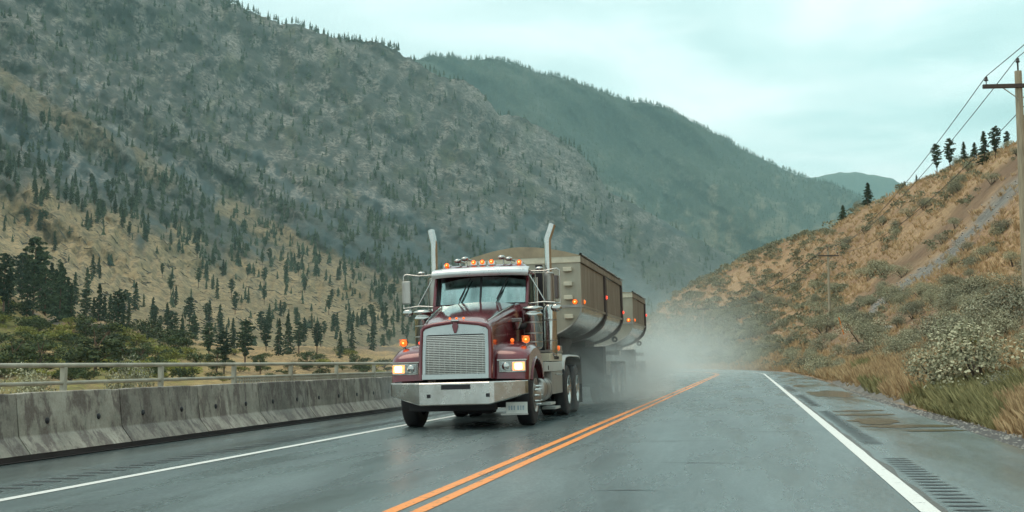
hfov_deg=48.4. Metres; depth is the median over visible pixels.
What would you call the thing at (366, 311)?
pine tree
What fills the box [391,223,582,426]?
semi truck
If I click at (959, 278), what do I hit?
sagebrush
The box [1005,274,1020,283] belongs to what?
sagebrush
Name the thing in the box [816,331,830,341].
sagebrush
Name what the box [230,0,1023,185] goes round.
sky
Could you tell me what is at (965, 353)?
sagebrush
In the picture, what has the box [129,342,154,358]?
broadleaf tree
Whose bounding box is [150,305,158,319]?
pine tree
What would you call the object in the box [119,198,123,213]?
pine tree
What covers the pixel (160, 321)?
pine tree
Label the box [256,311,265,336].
pine tree
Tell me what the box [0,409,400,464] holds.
kerb
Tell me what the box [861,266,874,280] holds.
sagebrush
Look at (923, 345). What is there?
sagebrush
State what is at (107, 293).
pine trees
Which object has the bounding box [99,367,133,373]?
yellow shrub
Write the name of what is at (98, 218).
pine tree
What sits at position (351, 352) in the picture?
yellow shrub
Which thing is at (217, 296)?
pine tree
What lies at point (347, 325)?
pine tree
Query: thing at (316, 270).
pine tree
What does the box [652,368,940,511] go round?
road marking
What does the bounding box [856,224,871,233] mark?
sagebrush
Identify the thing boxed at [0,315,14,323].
yellow shrub
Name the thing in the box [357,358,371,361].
shrub
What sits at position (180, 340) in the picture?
shrub
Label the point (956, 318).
sagebrush
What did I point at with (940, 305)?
sagebrush
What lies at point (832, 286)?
sagebrush
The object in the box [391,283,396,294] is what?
pine tree
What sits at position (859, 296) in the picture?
sagebrush
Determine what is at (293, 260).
pine tree
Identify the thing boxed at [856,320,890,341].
sagebrush
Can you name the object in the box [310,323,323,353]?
pine tree
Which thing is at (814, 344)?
sagebrush
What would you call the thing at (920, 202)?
sagebrush
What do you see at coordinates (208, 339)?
pine tree
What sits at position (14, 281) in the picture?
pine tree
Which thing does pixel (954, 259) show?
sagebrush
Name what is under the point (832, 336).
sagebrush
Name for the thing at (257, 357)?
shrub
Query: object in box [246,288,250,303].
pine tree
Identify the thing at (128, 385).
roadside bush
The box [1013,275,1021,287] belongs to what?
sagebrush
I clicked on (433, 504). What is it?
road marking
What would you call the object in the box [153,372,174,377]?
yellow shrub
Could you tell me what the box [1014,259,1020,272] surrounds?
sagebrush
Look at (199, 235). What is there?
pine tree
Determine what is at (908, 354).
sagebrush
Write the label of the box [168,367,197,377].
shrub
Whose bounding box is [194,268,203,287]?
pine tree
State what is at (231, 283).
pine tree
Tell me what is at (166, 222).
pine tree
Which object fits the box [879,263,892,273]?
sagebrush
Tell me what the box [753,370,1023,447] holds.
road shoulder
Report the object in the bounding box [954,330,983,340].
sagebrush
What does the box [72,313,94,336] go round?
broadleaf tree
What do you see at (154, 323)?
shrub
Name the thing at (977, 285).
sagebrush
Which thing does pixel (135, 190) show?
pine tree
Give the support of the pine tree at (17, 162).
on the mountain at (390, 72)
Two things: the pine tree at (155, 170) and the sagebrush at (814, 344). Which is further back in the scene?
the pine tree at (155, 170)
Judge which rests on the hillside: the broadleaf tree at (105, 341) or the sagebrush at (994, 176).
the sagebrush at (994, 176)
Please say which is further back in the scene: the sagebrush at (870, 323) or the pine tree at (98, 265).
the pine tree at (98, 265)
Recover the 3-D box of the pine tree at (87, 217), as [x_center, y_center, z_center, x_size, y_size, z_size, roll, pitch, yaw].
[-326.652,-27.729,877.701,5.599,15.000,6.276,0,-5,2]
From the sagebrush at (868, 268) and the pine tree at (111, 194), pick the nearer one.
the sagebrush at (868, 268)
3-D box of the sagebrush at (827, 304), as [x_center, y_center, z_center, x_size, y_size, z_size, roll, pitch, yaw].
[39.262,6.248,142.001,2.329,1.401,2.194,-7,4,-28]
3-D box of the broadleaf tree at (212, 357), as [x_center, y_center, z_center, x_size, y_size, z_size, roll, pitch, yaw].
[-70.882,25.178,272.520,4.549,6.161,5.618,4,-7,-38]
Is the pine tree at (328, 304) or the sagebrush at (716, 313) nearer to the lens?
the sagebrush at (716, 313)
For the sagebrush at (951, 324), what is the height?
1.336 m
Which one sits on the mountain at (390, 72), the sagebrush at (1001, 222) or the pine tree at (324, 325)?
the pine tree at (324, 325)
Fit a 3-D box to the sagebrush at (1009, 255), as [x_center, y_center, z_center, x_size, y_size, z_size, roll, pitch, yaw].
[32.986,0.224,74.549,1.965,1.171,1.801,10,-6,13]
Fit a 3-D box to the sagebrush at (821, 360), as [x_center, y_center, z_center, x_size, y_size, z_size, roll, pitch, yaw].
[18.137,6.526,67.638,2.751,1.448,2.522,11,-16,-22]
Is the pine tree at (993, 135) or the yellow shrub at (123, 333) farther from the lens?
the yellow shrub at (123, 333)
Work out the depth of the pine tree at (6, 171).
908.22 m
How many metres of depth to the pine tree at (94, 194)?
994.61 m
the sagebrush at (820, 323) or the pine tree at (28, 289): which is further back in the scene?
the pine tree at (28, 289)
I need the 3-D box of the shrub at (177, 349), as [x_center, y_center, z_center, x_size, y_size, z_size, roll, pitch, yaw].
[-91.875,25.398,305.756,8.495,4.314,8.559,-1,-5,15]
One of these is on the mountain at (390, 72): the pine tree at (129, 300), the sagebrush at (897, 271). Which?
the pine tree at (129, 300)
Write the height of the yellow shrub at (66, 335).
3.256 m
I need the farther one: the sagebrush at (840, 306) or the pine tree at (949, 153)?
the pine tree at (949, 153)
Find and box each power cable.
[698,253,817,308]
[706,246,827,304]
[708,258,829,308]
[819,79,983,252]
[828,59,1015,246]
[838,106,1023,252]
[986,45,1023,75]
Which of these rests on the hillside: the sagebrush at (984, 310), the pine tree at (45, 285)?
the sagebrush at (984, 310)
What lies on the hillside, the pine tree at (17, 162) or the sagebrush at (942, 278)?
the sagebrush at (942, 278)
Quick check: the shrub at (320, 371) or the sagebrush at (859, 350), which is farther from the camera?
the shrub at (320, 371)
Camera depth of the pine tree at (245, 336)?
317.79 m
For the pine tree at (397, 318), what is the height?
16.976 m
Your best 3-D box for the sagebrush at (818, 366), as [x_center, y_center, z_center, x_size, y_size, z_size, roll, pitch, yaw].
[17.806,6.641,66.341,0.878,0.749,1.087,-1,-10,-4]
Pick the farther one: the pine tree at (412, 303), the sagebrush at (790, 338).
the pine tree at (412, 303)
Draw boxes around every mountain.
[0,0,735,349]
[414,55,864,257]
[812,172,902,202]
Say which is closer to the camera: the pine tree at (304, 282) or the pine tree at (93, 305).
the pine tree at (93, 305)
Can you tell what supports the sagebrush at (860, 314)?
on the hillside
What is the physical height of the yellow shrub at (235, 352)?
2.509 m
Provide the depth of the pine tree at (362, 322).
965.84 m
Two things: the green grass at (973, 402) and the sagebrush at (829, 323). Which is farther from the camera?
the sagebrush at (829, 323)
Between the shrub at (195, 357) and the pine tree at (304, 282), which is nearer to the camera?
the shrub at (195, 357)
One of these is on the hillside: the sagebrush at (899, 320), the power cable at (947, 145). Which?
the sagebrush at (899, 320)
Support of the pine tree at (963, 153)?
on the hillside
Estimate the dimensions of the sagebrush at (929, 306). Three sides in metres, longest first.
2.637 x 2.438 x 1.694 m
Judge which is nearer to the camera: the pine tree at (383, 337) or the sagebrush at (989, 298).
the sagebrush at (989, 298)
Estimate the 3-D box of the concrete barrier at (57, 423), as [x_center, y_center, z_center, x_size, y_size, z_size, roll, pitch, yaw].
[-5.979,2.228,15.281,0.600,0.840,2.376,-2,-6,12]
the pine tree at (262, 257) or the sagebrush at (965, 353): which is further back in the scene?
the pine tree at (262, 257)
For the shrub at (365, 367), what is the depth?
338.66 m
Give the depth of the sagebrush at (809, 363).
70.33 m
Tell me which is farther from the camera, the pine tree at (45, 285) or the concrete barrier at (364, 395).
the pine tree at (45, 285)
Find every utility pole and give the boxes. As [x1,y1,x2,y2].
[697,306,708,331]
[818,247,838,320]
[982,58,1023,324]
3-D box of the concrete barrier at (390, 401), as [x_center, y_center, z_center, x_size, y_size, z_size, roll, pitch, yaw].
[-3.086,3.513,29.205,0.600,0.840,2.376,-2,-6,12]
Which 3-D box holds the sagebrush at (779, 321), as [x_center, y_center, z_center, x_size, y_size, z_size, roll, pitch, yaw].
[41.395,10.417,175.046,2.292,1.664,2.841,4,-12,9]
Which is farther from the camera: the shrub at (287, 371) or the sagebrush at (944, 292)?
the shrub at (287, 371)
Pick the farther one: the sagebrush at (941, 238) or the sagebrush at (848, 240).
the sagebrush at (848, 240)
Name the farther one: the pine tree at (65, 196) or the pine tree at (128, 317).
the pine tree at (65, 196)
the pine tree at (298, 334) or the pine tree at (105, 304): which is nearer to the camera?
the pine tree at (105, 304)
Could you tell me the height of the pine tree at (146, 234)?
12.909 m
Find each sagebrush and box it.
[712,309,726,317]
[734,299,748,307]
[736,340,751,345]
[740,355,760,364]
[741,329,756,339]
[744,320,761,327]
[747,291,767,300]
[748,351,771,359]
[753,341,773,349]
[755,327,771,335]
[757,334,774,342]
[762,292,775,301]
[764,297,785,306]
[765,346,774,354]
[768,342,783,349]
[774,318,788,327]
[778,297,794,306]
[781,349,790,358]
[784,334,799,344]
[788,303,798,309]
[788,349,801,361]
[789,328,803,335]
[789,354,809,370]
[798,352,836,373]
[799,316,836,336]
[803,297,819,304]
[803,346,816,354]
[804,358,826,372]
[806,311,833,322]
[806,337,829,352]
[806,352,824,360]
[807,280,825,289]
[807,301,823,307]
[809,293,823,302]
[810,305,825,314]
[812,363,822,374]
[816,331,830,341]
[819,301,834,310]
[823,318,841,330]
[824,303,837,309]
[825,282,848,292]
[825,331,838,342]
[829,310,844,318]
[829,344,845,354]
[831,357,847,366]
[832,236,852,245]
[832,304,849,312]
[832,315,892,346]
[833,311,854,329]
[835,306,851,313]
[841,341,872,356]
[843,309,877,321]
[846,305,858,313]
[848,267,864,277]
[852,295,869,304]
[852,323,888,342]
[855,309,867,318]
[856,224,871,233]
[856,315,871,324]
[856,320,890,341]
[860,330,894,350]
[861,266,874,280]
[861,296,876,306]
[865,259,888,274]
[865,260,894,274]
[870,338,907,356]
[873,214,888,225]
[875,284,887,291]
[876,280,889,286]
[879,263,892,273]
[880,286,908,301]
[881,283,911,295]
[882,335,919,356]
[886,263,912,277]
[888,227,901,237]
[888,292,911,304]
[889,219,900,227]
[889,301,907,316]
[889,313,906,327]
[892,327,922,343]
[895,291,913,299]
[897,300,927,318]
[899,205,917,216]
[899,326,931,340]
[899,351,919,359]
[901,300,925,311]
[901,344,1001,384]
[906,283,927,296]
[909,310,986,340]
[910,312,957,342]
[912,281,937,292]
[914,197,930,209]
[919,340,940,349]
[921,288,941,305]
[922,316,1023,389]
[923,198,936,205]
[923,309,961,328]
[924,289,950,312]
[926,315,991,344]
[928,283,952,297]
[931,292,942,300]
[931,299,953,309]
[933,231,946,243]
[935,304,956,315]
[936,273,963,285]
[937,282,964,307]
[939,275,965,286]
[942,184,963,194]
[943,254,963,268]
[946,180,963,192]
[947,217,962,227]
[950,292,969,305]
[951,174,966,183]
[952,270,1004,295]
[954,240,975,250]
[954,292,982,308]
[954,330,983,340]
[955,253,983,267]
[956,282,1021,318]
[957,298,999,317]
[963,268,976,277]
[964,304,1011,319]
[965,271,1006,288]
[969,287,987,295]
[970,246,989,257]
[979,369,1022,387]
[980,171,998,184]
[980,314,1021,336]
[981,246,997,257]
[983,308,1022,324]
[985,282,1016,297]
[987,224,1002,235]
[990,140,1014,149]
[991,218,1015,231]
[996,280,1023,321]
[1001,250,1020,266]
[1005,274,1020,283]
[1009,331,1023,344]
[1010,148,1016,155]
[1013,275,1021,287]
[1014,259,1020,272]
[1017,329,1023,368]
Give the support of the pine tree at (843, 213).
on the hillside
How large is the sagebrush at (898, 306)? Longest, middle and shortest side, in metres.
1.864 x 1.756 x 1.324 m
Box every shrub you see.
[0,311,14,318]
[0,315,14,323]
[0,332,12,343]
[0,368,13,377]
[9,303,25,309]
[13,315,44,328]
[13,368,38,375]
[14,326,37,333]
[17,300,40,311]
[19,318,52,331]
[21,331,50,337]
[30,338,58,344]
[31,370,50,374]
[33,342,51,352]
[42,329,71,334]
[42,332,59,338]
[43,323,80,331]
[50,332,82,342]
[51,372,68,379]
[54,332,92,344]
[54,368,84,380]
[57,341,71,348]
[61,317,77,324]
[72,330,96,336]
[74,368,100,379]
[88,325,113,336]
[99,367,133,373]
[106,355,119,361]
[110,331,146,341]
[112,326,132,332]
[126,336,157,344]
[128,324,165,334]
[129,359,150,362]
[131,318,160,332]
[133,354,166,362]
[135,348,156,355]
[143,332,159,339]
[148,358,170,362]
[148,368,165,376]
[149,346,178,354]
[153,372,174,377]
[156,326,198,339]
[156,330,192,343]
[156,351,184,361]
[157,334,190,346]
[158,358,181,362]
[159,343,183,353]
[160,349,175,357]
[165,366,201,372]
[167,337,192,345]
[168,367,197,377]
[173,347,194,355]
[180,366,198,376]
[182,339,195,346]
[183,352,214,362]
[204,371,225,376]
[228,348,240,354]
[237,366,250,371]
[247,355,264,359]
[255,352,272,358]
[272,368,295,374]
[294,350,316,357]
[296,361,315,369]
[312,367,330,373]
[313,353,326,359]
[316,358,330,365]
[331,346,354,352]
[335,349,357,355]
[352,365,378,371]
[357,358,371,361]
[373,358,392,367]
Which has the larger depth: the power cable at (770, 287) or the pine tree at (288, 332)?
the pine tree at (288, 332)
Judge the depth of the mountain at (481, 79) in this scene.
4699.69 m
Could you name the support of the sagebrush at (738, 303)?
on the hillside
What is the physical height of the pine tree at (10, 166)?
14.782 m
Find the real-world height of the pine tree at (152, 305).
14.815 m
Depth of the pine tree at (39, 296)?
417.74 m
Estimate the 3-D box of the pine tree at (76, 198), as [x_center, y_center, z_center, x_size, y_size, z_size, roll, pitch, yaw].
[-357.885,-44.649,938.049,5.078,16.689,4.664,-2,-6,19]
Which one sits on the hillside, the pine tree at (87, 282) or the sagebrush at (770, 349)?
the sagebrush at (770, 349)
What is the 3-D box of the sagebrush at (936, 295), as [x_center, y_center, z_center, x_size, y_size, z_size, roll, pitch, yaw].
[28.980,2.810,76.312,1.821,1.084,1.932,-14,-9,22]
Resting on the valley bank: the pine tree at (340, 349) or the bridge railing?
the pine tree at (340, 349)
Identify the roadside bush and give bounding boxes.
[0,356,58,393]
[103,349,154,388]
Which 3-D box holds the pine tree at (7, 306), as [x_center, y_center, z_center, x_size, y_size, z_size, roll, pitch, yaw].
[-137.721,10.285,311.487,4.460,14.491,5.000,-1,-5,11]
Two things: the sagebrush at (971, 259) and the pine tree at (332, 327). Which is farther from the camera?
the pine tree at (332, 327)
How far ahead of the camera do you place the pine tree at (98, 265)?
771.53 m
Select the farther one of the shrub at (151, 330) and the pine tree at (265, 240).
the pine tree at (265, 240)
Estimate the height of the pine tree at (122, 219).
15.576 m
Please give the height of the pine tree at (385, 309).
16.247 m
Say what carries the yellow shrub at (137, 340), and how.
on the valley bank
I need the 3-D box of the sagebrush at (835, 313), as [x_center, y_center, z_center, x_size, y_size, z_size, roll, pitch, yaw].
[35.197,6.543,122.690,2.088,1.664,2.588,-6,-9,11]
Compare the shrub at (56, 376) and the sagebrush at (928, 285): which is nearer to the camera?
the sagebrush at (928, 285)
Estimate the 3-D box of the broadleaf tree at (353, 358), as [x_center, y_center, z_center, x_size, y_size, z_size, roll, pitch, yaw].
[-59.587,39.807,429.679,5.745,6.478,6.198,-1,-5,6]
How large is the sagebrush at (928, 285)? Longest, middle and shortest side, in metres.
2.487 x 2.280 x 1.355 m
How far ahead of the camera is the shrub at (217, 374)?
260.44 m
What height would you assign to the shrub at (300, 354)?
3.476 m
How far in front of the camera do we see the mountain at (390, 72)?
1756.33 m
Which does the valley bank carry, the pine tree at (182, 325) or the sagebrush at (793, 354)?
the pine tree at (182, 325)
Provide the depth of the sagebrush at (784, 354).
119.78 m
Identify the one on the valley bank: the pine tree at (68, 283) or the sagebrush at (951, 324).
the pine tree at (68, 283)
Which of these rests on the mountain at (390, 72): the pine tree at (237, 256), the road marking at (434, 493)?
the pine tree at (237, 256)
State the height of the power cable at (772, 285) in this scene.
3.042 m
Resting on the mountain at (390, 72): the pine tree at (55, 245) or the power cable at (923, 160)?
the pine tree at (55, 245)
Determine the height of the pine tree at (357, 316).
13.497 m
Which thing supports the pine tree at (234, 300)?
on the mountain at (390, 72)
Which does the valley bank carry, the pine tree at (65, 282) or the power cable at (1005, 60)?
the pine tree at (65, 282)
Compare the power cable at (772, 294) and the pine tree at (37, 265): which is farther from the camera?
the pine tree at (37, 265)
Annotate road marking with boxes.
[0,372,673,500]
[382,370,716,511]
[410,370,718,511]
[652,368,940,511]
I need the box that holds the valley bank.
[0,294,414,393]
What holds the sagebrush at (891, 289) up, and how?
on the hillside
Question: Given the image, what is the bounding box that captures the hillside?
[622,144,1023,437]
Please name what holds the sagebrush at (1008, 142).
on the hillside
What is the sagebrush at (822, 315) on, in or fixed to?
on the hillside
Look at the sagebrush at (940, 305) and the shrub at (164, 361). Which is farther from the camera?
the shrub at (164, 361)
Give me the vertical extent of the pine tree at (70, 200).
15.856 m
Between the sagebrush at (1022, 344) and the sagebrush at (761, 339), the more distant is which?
the sagebrush at (761, 339)
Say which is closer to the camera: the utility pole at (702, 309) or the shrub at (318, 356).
the utility pole at (702, 309)
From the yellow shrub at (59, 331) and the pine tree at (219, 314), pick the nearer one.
the yellow shrub at (59, 331)
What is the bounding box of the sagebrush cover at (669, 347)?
[633,149,1015,366]
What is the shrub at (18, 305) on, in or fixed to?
on the valley bank
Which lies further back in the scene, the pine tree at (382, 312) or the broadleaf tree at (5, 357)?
the pine tree at (382, 312)
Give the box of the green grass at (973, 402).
[850,347,1023,429]
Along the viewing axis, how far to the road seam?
10.87 m
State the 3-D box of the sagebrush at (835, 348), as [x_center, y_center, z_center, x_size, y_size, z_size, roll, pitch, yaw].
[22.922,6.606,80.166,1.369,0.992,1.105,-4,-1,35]
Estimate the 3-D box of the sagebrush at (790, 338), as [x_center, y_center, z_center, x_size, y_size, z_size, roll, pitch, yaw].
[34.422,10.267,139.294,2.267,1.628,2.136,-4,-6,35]
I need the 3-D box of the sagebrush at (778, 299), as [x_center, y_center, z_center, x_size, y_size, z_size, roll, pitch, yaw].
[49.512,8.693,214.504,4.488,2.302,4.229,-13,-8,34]
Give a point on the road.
(808, 463)
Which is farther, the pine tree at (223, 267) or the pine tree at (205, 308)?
the pine tree at (223, 267)
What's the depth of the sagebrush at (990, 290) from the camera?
57.96 m
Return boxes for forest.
[0,0,735,345]
[411,51,871,258]
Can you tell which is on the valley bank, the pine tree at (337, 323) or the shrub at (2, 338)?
the shrub at (2, 338)
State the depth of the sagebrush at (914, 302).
81.95 m
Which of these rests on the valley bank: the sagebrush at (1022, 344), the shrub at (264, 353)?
the shrub at (264, 353)
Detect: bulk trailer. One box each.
[465,247,626,402]
[582,291,646,394]
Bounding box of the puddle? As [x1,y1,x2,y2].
[794,385,964,430]
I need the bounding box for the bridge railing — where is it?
[0,362,392,390]
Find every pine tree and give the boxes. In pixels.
[0,253,20,311]
[1,268,18,315]
[4,166,9,177]
[5,184,10,193]
[5,266,18,298]
[7,164,13,176]
[12,252,30,297]
[15,151,22,167]
[15,261,37,316]
[19,135,25,150]
[20,236,51,313]
[23,208,30,219]
[28,150,31,167]
[31,174,35,191]
[32,184,39,203]
[35,254,55,315]
[35,271,43,308]
[36,158,41,168]
[36,209,42,230]
[38,111,44,126]
[40,189,45,199]
[42,159,46,176]
[44,179,51,198]
[46,262,73,323]
[46,263,58,308]
[46,269,64,316]
[51,230,58,250]
[56,268,72,317]
[57,116,62,126]
[61,189,69,203]
[64,277,75,313]
[66,142,70,156]
[66,283,77,317]
[68,187,72,204]
[73,192,80,205]
[73,272,80,305]
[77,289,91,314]
[79,199,83,211]
[83,210,90,226]
[83,267,92,293]
[89,254,97,277]
[89,297,95,319]
[91,189,97,204]
[92,283,105,321]
[93,202,100,221]
[97,257,101,274]
[101,295,106,320]
[103,179,110,191]
[104,294,113,320]
[107,190,114,202]
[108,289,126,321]
[113,201,117,213]
[114,162,117,175]
[118,300,127,325]
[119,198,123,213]
[119,211,125,227]
[125,292,132,305]
[126,303,131,328]
[127,221,132,234]
[128,196,135,213]
[130,282,141,310]
[133,183,138,196]
[141,206,145,222]
[142,222,148,239]
[144,229,149,241]
[146,213,150,229]
[148,297,157,321]
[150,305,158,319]
[153,163,157,176]
[157,315,163,325]
[160,263,164,277]
[163,302,169,324]
[164,217,169,232]
[164,311,181,331]
[167,274,175,294]
[168,231,172,244]
[172,214,177,228]
[174,286,178,305]
[180,318,185,336]
[183,297,195,323]
[185,315,200,334]
[190,207,193,220]
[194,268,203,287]
[195,228,201,240]
[195,243,200,253]
[200,322,217,355]
[202,303,210,320]
[207,300,212,321]
[210,248,216,263]
[210,274,214,289]
[214,278,219,299]
[215,331,235,373]
[216,304,224,331]
[219,259,224,275]
[219,317,223,333]
[228,279,235,296]
[229,318,237,339]
[230,331,236,348]
[231,291,239,311]
[235,320,257,366]
[236,250,239,265]
[245,264,250,277]
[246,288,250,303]
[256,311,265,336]
[259,324,272,350]
[260,253,264,264]
[261,267,267,280]
[261,286,267,299]
[263,237,267,246]
[264,315,272,330]
[266,248,272,262]
[272,318,284,355]
[278,300,283,315]
[281,313,296,354]
[282,261,289,273]
[282,302,286,316]
[292,253,295,267]
[293,322,307,352]
[295,307,299,322]
[300,317,308,341]
[302,277,307,292]
[309,313,313,329]
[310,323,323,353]
[313,264,318,278]
[320,321,327,333]
[325,295,332,314]
[330,314,333,331]
[331,314,338,330]
[335,312,340,332]
[336,331,344,357]
[345,315,350,333]
[347,323,356,348]
[355,312,359,326]
[359,306,364,324]
[361,251,365,264]
[363,308,368,321]
[368,304,375,322]
[368,323,376,350]
[371,311,376,324]
[373,316,377,335]
[380,273,384,283]
[380,334,384,344]
[381,303,383,318]
[383,314,389,330]
[384,302,387,313]
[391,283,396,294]
[395,305,399,322]
[400,304,405,320]
[404,325,409,338]
[409,297,414,309]
[837,205,846,224]
[859,183,874,205]
[930,144,941,172]
[943,138,955,167]
[959,142,968,159]
[968,142,978,158]
[977,131,990,164]
[987,126,1000,157]
[1003,131,1009,143]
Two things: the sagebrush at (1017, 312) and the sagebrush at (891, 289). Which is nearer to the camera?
the sagebrush at (1017, 312)
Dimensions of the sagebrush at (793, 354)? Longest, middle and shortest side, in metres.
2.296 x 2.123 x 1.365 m
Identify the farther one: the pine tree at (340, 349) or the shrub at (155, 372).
the pine tree at (340, 349)
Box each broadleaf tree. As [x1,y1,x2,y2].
[0,332,40,375]
[13,331,37,351]
[22,332,66,369]
[59,338,82,362]
[67,320,131,374]
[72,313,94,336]
[93,320,124,339]
[106,334,137,361]
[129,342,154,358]
[148,359,167,372]
[204,349,225,372]
[252,354,266,373]
[298,351,314,369]
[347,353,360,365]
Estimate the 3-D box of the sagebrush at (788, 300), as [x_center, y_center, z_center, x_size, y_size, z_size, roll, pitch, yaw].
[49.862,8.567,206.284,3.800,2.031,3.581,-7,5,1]
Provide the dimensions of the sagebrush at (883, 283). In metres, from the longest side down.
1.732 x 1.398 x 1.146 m
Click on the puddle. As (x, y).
(860, 420)
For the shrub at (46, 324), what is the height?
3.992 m
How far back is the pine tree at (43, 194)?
877.48 m
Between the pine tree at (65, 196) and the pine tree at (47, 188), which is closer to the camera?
the pine tree at (47, 188)
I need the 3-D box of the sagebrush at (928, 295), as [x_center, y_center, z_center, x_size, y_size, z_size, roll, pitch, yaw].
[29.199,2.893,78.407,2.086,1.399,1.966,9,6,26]
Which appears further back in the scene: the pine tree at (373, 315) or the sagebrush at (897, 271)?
the pine tree at (373, 315)
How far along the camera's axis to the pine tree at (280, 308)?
877.24 m
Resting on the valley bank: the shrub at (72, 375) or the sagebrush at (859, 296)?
the shrub at (72, 375)
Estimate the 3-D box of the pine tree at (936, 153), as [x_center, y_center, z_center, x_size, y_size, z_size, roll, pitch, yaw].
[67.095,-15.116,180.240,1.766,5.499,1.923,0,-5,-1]
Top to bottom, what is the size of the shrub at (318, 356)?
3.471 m
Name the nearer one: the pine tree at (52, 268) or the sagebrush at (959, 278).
the sagebrush at (959, 278)
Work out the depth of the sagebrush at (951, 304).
65.58 m
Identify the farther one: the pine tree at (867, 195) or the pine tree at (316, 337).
the pine tree at (316, 337)
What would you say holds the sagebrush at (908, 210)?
on the hillside
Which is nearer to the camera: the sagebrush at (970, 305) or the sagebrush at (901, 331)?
the sagebrush at (970, 305)
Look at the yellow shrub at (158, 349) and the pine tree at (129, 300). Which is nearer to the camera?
the yellow shrub at (158, 349)
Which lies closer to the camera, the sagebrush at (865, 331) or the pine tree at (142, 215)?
the sagebrush at (865, 331)
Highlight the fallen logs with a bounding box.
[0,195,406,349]
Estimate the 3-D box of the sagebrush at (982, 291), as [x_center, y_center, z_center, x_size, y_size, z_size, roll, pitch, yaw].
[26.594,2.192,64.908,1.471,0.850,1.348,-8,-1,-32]
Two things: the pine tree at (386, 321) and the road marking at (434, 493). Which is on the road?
the road marking at (434, 493)
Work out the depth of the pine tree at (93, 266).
740.97 m
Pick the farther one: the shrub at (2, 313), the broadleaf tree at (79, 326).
the broadleaf tree at (79, 326)
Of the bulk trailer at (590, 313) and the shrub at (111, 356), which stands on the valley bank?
the shrub at (111, 356)
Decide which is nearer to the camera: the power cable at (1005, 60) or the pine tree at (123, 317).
the power cable at (1005, 60)
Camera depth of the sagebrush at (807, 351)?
100.17 m
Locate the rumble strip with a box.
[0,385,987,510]
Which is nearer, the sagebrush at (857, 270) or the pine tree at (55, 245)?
the sagebrush at (857, 270)
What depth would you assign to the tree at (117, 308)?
341.57 m
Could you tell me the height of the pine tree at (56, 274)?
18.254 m
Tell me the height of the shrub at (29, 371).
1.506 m
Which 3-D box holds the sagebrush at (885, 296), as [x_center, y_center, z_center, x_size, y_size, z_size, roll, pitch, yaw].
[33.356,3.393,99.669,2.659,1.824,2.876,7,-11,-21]
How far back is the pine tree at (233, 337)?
581.80 m
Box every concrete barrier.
[0,394,29,464]
[13,389,131,460]
[119,386,208,446]
[194,383,267,435]
[257,381,315,427]
[305,379,354,420]
[346,377,387,415]
[376,377,401,410]
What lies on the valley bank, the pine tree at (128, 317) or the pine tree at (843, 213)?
the pine tree at (128, 317)
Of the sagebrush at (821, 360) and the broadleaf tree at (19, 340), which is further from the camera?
the broadleaf tree at (19, 340)
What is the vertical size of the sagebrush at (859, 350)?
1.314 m
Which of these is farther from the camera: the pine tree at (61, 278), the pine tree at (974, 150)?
the pine tree at (61, 278)
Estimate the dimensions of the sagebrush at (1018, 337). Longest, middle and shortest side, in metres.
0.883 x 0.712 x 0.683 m
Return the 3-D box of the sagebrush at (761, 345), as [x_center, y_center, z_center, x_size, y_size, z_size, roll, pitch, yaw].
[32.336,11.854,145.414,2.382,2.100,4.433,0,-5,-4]
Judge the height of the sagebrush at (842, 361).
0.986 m
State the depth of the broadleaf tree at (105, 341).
180.53 m
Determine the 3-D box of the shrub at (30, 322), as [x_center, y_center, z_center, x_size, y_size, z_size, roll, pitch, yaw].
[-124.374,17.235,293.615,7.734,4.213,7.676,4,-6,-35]
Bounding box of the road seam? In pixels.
[785,389,948,511]
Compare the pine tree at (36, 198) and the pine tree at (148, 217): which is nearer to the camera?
the pine tree at (36, 198)
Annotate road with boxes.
[0,368,1023,511]
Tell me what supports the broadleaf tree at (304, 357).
on the valley bank
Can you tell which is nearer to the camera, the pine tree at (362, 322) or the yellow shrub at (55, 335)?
the yellow shrub at (55, 335)
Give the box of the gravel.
[807,178,1023,448]
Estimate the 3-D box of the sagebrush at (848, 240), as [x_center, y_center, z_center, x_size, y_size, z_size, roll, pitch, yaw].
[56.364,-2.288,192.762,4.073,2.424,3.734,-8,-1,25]
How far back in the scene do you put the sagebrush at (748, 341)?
166.99 m
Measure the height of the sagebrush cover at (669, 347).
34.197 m
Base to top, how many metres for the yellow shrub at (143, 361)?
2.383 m
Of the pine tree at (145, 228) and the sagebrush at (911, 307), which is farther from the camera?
the pine tree at (145, 228)
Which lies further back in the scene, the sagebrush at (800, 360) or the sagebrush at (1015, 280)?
the sagebrush at (800, 360)
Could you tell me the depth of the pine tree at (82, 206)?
947.35 m
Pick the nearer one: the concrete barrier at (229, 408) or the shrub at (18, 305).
the concrete barrier at (229, 408)
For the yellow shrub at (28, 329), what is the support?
on the valley bank
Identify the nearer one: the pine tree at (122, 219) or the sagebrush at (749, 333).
the sagebrush at (749, 333)
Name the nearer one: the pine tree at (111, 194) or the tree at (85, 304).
the tree at (85, 304)
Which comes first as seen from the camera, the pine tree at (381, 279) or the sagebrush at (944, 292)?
the sagebrush at (944, 292)
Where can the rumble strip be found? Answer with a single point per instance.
(844, 426)
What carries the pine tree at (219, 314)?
on the mountain at (390, 72)
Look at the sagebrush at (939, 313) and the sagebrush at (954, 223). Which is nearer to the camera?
the sagebrush at (939, 313)
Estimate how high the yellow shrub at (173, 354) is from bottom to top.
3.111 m
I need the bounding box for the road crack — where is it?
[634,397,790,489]

